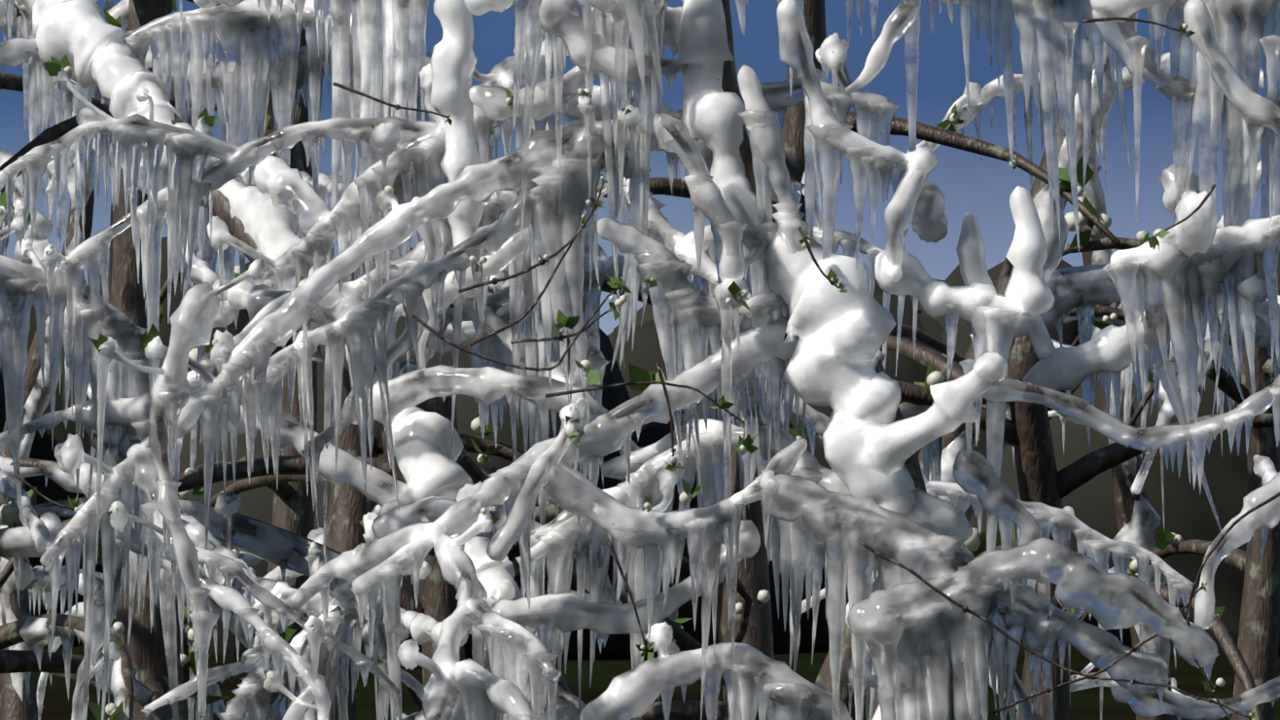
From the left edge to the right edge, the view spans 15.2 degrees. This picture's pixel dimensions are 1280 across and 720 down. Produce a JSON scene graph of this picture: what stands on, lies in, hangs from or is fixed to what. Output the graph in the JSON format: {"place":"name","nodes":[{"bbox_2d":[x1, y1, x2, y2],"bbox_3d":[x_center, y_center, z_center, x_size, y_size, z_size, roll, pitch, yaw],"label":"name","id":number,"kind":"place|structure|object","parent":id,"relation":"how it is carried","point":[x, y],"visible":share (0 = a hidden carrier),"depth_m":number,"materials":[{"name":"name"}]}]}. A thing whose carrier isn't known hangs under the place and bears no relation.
{"place":"outdoors","nodes":[
{"label":"outdoors","id":0,"kind":"place"},
{"bbox_2d":[0,0,1274,335],"bbox_3d":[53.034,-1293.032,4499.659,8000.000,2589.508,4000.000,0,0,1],"label":"sky","id":1,"kind":"structure","parent":0,"point":[982,189],"depth_m":2652.94,"materials":[{"name":"blue"}]},
{"bbox_2d":[35,640,1279,719],"bbox_3d":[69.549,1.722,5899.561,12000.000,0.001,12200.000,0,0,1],"label":"ground","id":2,"kind":"structure","parent":0,"point":[608,667],"depth_m":25.40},
{"bbox_2d":[3,0,211,719],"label":"tree","id":3,"kind":"object","parent":2,"relation":"on","point":[42,104],"visible":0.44,"depth_m":6.19,"materials":[{"name":"brown"}]},
{"bbox_2d":[0,0,226,719],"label":"tree","id":4,"kind":"object","parent":2,"relation":"on","point":[20,698],"visible":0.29,"depth_m":9.27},
{"bbox_2d":[0,0,250,661],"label":"tree","id":5,"kind":"object","parent":2,"relation":"on","point":[50,469],"visible":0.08,"depth_m":7.55,"materials":[{"name":"brown"}]},
{"bbox_2d":[0,96,296,719],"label":"tree","id":6,"kind":"object","parent":2,"relation":"on","point":[127,688],"visible":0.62,"depth_m":5.77,"materials":[{"name":"brown"}]},
{"bbox_2d":[0,0,1279,719],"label":"ice","id":7,"kind":"object","parent":6,"relation":"attached to","point":[786,317],"visible":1,"depth_m":4.01,"materials":[{"name":"ice"}]},
{"bbox_2d":[102,28,317,719],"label":"tree","id":8,"kind":"object","parent":2,"relation":"on","point":[293,511],"visible":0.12,"depth_m":8.43,"materials":[{"name":"brown"}]},
{"bbox_2d":[13,0,692,719],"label":"tree","id":9,"kind":"object","parent":2,"relation":"on","point":[350,508],"visible":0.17,"depth_m":6.88,"materials":[{"name":"brown"}]},
{"bbox_2d":[0,401,770,719],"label":"tree","id":10,"kind":"object","parent":2,"relation":"on","point":[230,526],"visible":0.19,"depth_m":5.97,"materials":[{"name":"brown"}]},
{"bbox_2d":[0,236,1279,660],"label":"hedge treeline","id":11,"kind":"object","parent":2,"relation":"on","point":[1189,513],"visible":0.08,"depth_m":28.09,"materials":[{"name":"plant"}]},
{"bbox_2d":[239,0,1120,719],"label":"tree","id":12,"kind":"object","parent":2,"relation":"on","point":[755,580],"visible":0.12,"depth_m":6.54,"materials":[{"name":"brown"}]},
{"bbox_2d":[596,10,1279,719],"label":"tree","id":13,"kind":"object","parent":2,"relation":"on","point":[1083,289],"visible":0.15,"depth_m":6.97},
{"bbox_2d":[628,334,1274,719],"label":"tree","id":14,"kind":"object","parent":2,"relation":"on","point":[1041,477],"visible":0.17,"depth_m":5.57,"materials":[{"name":"brown"}]},
{"bbox_2d":[801,52,1279,719],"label":"tree","id":15,"kind":"object","parent":2,"relation":"on","point":[1138,517],"visible":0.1,"depth_m":9.13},
{"bbox_2d":[969,196,1279,719],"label":"tree","id":16,"kind":"object","parent":2,"relation":"on","point":[1258,643],"visible":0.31,"depth_m":7.45,"materials":[{"name":"brown"}]}
]}

